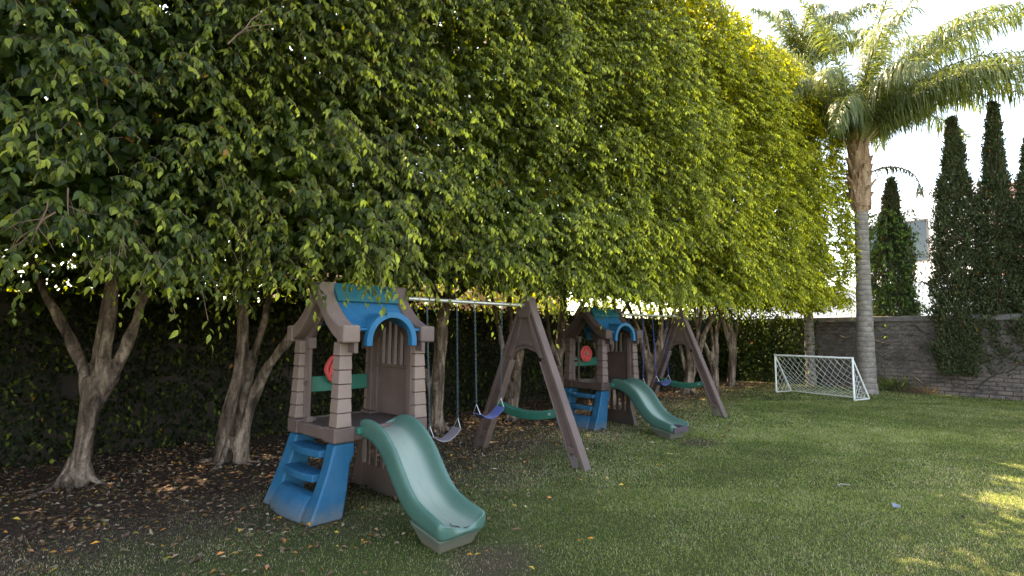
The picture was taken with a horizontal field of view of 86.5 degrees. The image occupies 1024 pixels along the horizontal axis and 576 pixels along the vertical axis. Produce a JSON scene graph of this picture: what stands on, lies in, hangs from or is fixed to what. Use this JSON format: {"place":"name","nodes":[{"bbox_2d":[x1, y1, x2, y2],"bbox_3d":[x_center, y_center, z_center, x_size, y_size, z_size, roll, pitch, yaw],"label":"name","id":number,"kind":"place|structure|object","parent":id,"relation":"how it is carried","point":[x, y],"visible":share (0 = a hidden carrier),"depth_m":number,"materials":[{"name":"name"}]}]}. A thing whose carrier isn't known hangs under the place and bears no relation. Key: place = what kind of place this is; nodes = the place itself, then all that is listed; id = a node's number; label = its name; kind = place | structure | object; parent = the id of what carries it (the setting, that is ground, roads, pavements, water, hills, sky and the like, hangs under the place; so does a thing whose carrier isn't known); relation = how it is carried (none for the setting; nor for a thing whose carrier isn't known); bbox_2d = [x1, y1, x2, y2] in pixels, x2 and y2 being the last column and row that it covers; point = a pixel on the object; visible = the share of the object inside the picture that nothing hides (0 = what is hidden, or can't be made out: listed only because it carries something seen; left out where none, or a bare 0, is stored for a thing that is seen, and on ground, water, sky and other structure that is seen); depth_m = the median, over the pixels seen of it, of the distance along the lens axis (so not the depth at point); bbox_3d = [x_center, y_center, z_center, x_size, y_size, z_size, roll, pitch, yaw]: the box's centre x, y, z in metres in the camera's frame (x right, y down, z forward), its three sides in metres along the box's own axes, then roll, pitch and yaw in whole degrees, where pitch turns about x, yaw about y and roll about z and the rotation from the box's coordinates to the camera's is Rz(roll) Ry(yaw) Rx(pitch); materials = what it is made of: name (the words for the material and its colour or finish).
{"place":"outdoors","nodes":[
{"label":"outdoors","id":0,"kind":"place"},
{"bbox_2d":[0,378,1023,575],"bbox_3d":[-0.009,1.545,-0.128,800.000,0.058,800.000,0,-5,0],"label":"ground","id":1,"kind":"structure","parent":0,"point":[498,570],"depth_m":4.58,"materials":[{"name":"green plant"}]},
{"bbox_2d":[0,0,315,497],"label":"ficus tree","id":2,"kind":"object","parent":1,"relation":"on","point":[93,76],"visible":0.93,"depth_m":4.18,"materials":[{"name":"green plant"}]},
{"bbox_2d":[120,0,510,471],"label":"ficus tree","id":3,"kind":"object","parent":1,"relation":"on","point":[325,163],"visible":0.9,"depth_m":5.35,"materials":[{"name":"green plant"}]},
{"bbox_2d":[0,24,678,318],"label":"neighbour bush","id":4,"kind":"object","parent":1,"relation":"on","point":[647,311],"depth_m":14.43,"materials":[{"name":"green plant"}]},
{"bbox_2d":[0,291,722,465],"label":"garden wall","id":5,"kind":"structure","parent":1,"relation":"on","point":[69,387],"depth_m":7.48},
{"bbox_2d":[0,267,728,471],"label":"wall creeper","id":6,"kind":"object","parent":5,"relation":"attached to","point":[14,332],"depth_m":7.37,"materials":[{"name":"green plant"}]},
{"bbox_2d":[273,263,559,313],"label":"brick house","id":7,"kind":"structure","parent":1,"relation":"on","point":[472,297],"depth_m":17.81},
{"bbox_2d":[263,281,590,553],"bbox_3d":[-0.506,1.014,5.619,2.257,2.020,3.284,-3,-6,35],"label":"play set","id":8,"kind":"object","parent":1,"relation":"on","point":[389,422],"visible":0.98,"depth_m":4.96,"materials":[{"name":"brown plastic"}]},
{"bbox_2d":[425,297,460,441],"bbox_3d":[-0.724,0.868,5.876,0.150,1.536,0.489,-4,-7,44],"label":"swing","id":9,"kind":"object","parent":8,"relation":"hanging from","point":[452,433],"visible":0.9,"depth_m":5.86,"materials":[{"name":"grey plastic"}]},
{"bbox_2d":[473,300,504,418],"bbox_3d":[-0.268,0.834,6.413,0.150,1.375,0.509,-4,-7,44],"label":"swing","id":10,"kind":"object","parent":8,"relation":"hanging from","point":[496,411],"visible":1,"depth_m":6.38,"materials":[{"name":"blue plastic"}]},
{"bbox_2d":[285,0,632,435],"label":"ficus tree","id":11,"kind":"object","parent":1,"relation":"on","point":[517,48],"visible":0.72,"depth_m":7.09,"materials":[{"name":"green plant"}]},
{"bbox_2d":[0,382,1019,575],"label":"leaf litter","id":12,"kind":"object","parent":1,"relation":"on","point":[72,520],"visible":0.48,"depth_m":5.39,"materials":[{"name":"brown plant"}]},
{"bbox_2d":[416,0,680,423],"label":"ficus tree","id":13,"kind":"object","parent":1,"relation":"on","point":[581,181],"visible":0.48,"depth_m":8.52,"materials":[{"name":"green plant"}]},
{"bbox_2d":[467,0,724,409],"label":"ficus tree","id":14,"kind":"object","parent":1,"relation":"on","point":[642,121],"visible":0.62,"depth_m":9.35,"materials":[{"name":"green plant"}]},
{"bbox_2d":[513,0,753,406],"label":"ficus tree","id":15,"kind":"object","parent":1,"relation":"on","point":[709,96],"visible":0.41,"depth_m":10.61,"materials":[{"name":"green plant"}]},
{"bbox_2d":[555,307,727,439],"bbox_3d":[2.563,1.376,9.787,2.272,2.020,3.284,-4,-6,43],"label":"play set","id":16,"kind":"object","parent":1,"relation":"on","point":[616,370],"visible":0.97,"depth_m":9.38,"materials":[{"name":"brown plastic"}]},
{"bbox_2d":[628,316,644,381],"bbox_3d":[2.312,1.174,10.108,0.489,1.414,0.150,4,-6,-39],"label":"swing","id":17,"kind":"object","parent":16,"relation":"hanging from","point":[643,349],"visible":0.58,"depth_m":10.22,"materials":[{"name":"plastic"}]},
{"bbox_2d":[652,314,670,385],"bbox_3d":[2.897,1.190,10.513,0.489,1.374,0.150,4,-6,-39],"label":"swing","id":18,"kind":"object","parent":16,"relation":"hanging from","point":[664,383],"visible":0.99,"depth_m":10.46,"materials":[{"name":"blue plastic"}]},
{"bbox_2d":[556,0,796,385],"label":"ficus tree","id":19,"kind":"object","parent":1,"relation":"on","point":[764,294],"visible":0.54,"depth_m":11.69,"materials":[{"name":"green plant"}]},
{"bbox_2d":[601,25,825,394],"bbox_3d":[4.834,-1.703,14.341,2.491,9.048,5.644,5,-6,-43],"label":"ficus tree","id":20,"kind":"object","parent":1,"relation":"on","point":[688,363],"visible":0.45,"depth_m":12.71,"materials":[{"name":"green plant"}]},
{"bbox_2d":[629,58,841,390],"bbox_3d":[5.800,-1.590,15.223,5.769,8.958,2.371,-4,-6,42],"label":"ficus tree","id":21,"kind":"object","parent":1,"relation":"on","point":[713,357],"visible":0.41,"depth_m":13.73,"materials":[{"name":"green plant"}]},
{"bbox_2d":[666,76,862,386],"bbox_3d":[7.401,-1.496,16.713,3.529,9.045,5.940,5,-6,-42],"label":"ficus tree","id":22,"kind":"object","parent":1,"relation":"on","point":[836,166],"visible":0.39,"depth_m":14.75,"materials":[{"name":"green plant"}]},
{"bbox_2d":[747,1,885,385],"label":"queen palm","id":23,"kind":"object","parent":1,"relation":"on","point":[793,34],"visible":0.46,"depth_m":16.64,"materials":[{"name":"green plant"}]},
{"bbox_2d":[774,354,869,400],"bbox_3d":[7.814,2.232,13.830,0.662,1.026,2.051,3,-5,-29],"label":"football goal","id":24,"kind":"object","parent":1,"relation":"on","point":[854,396],"visible":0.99,"depth_m":13.64,"materials":[{"name":"white plastic"}]},
{"bbox_2d":[696,276,1004,318],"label":"white house","id":25,"kind":"structure","parent":1,"relation":"on","point":[925,295],"depth_m":27.69,"materials":[{"name":"white paint"}]},
{"bbox_2d":[722,314,1023,400],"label":"brick wall","id":26,"kind":"structure","parent":1,"relation":"on","point":[1004,385],"depth_m":14.85,"materials":[{"name":"grey brick"}]},
{"bbox_2d":[677,299,821,385],"bbox_3d":[7.331,1.775,18.261,1.974,2.885,5.197,4,-6,-35],"label":"corner creeper","id":27,"kind":"object","parent":26,"relation":"attached to","point":[751,366],"visible":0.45,"depth_m":17.93,"materials":[{"name":"green plant"}]},
{"bbox_2d":[780,321,1023,391],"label":"vine stems","id":28,"kind":"object","parent":26,"relation":"attached to","point":[1010,353],"visible":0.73,"depth_m":14.51,"materials":[{"name":"brown plant"}]},
{"bbox_2d":[748,0,1023,394],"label":"queen palm","id":29,"kind":"object","parent":1,"relation":"on","point":[868,109],"visible":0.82,"depth_m":14.13,"materials":[{"name":"green plant"}]},
{"bbox_2d":[851,175,926,345],"bbox_3d":[11.121,-0.212,16.080,2.011,6.398,1.866,5,-6,-43],"label":"cypress","id":30,"kind":"object","parent":1,"relation":"on","point":[892,243],"visible":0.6,"depth_m":15.75,"materials":[{"name":"green plant"}]},
{"bbox_2d":[891,502,900,507],"bbox_3d":[3.408,1.928,4.835,0.070,0.032,0.045,0,-5,6],"label":"paper scrap","id":31,"kind":"object","parent":1,"relation":"on","point":[895,505],"visible":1,"depth_m":4.82,"materials":[{"name":"white paper"}]},
{"bbox_2d":[877,373,929,393],"bbox_3d":[10.803,2.566,15.053,1.964,0.611,1.478,0,-5,0],"label":"grassy shrub","id":32,"kind":"object","parent":1,"relation":"on","point":[884,385],"visible":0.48,"depth_m":14.95,"materials":[{"name":"green plant"}]},
{"bbox_2d":[882,382,941,394],"bbox_3d":[10.979,2.666,14.556,2.011,0.320,1.254,0,-5,0],"label":"grassy shrub","id":33,"kind":"object","parent":1,"relation":"on","point":[916,390],"visible":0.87,"depth_m":14.41,"materials":[{"name":"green plant"}]},
{"bbox_2d":[868,180,992,282],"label":"white house","id":34,"kind":"structure","parent":1,"relation":"on","point":[920,206],"depth_m":27.41,"materials":[{"name":"white paint"}]},
{"bbox_2d":[869,218,929,263],"bbox_3d":[19.864,-2.308,28.375,0.100,2.140,3.140,4,-6,-35],"label":"window","id":35,"kind":"structure","parent":34,"relation":"in","point":[923,226],"depth_m":27.35,"materials":[{"name":"grey glass"}]},
{"bbox_2d":[919,114,1001,377],"bbox_3d":[11.691,-0.937,14.125,1.553,7.534,2.063,3,-6,-31],"label":"cypress","id":36,"kind":"object","parent":1,"relation":"on","point":[950,245],"visible":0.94,"depth_m":14.09,"materials":[{"name":"green plant"}]},
{"bbox_2d":[947,99,1023,376],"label":"cypress","id":37,"kind":"object","parent":1,"relation":"on","point":[995,193],"visible":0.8,"depth_m":13.65,"materials":[{"name":"green plant"}]},
{"bbox_2d":[983,136,1023,367],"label":"cypress","id":38,"kind":"object","parent":1,"relation":"on","point":[1017,221],"visible":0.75,"depth_m":13.22,"materials":[{"name":"green plant"}]},
{"bbox_2d":[994,182,1019,275],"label":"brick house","id":39,"kind":"structure","parent":1,"relation":"on","point":[1013,198],"depth_m":23.92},
{"bbox_2d":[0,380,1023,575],"bbox_3d":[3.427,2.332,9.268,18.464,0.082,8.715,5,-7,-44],"label":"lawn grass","id":40,"kind":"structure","parent":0,"point":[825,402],"depth_m":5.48,"materials":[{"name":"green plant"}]},
{"bbox_2d":[18,0,1023,317],"label":"sky","id":41,"kind":"structure","parent":0,"point":[920,157],"materials":[{"name":"white"}]}
]}

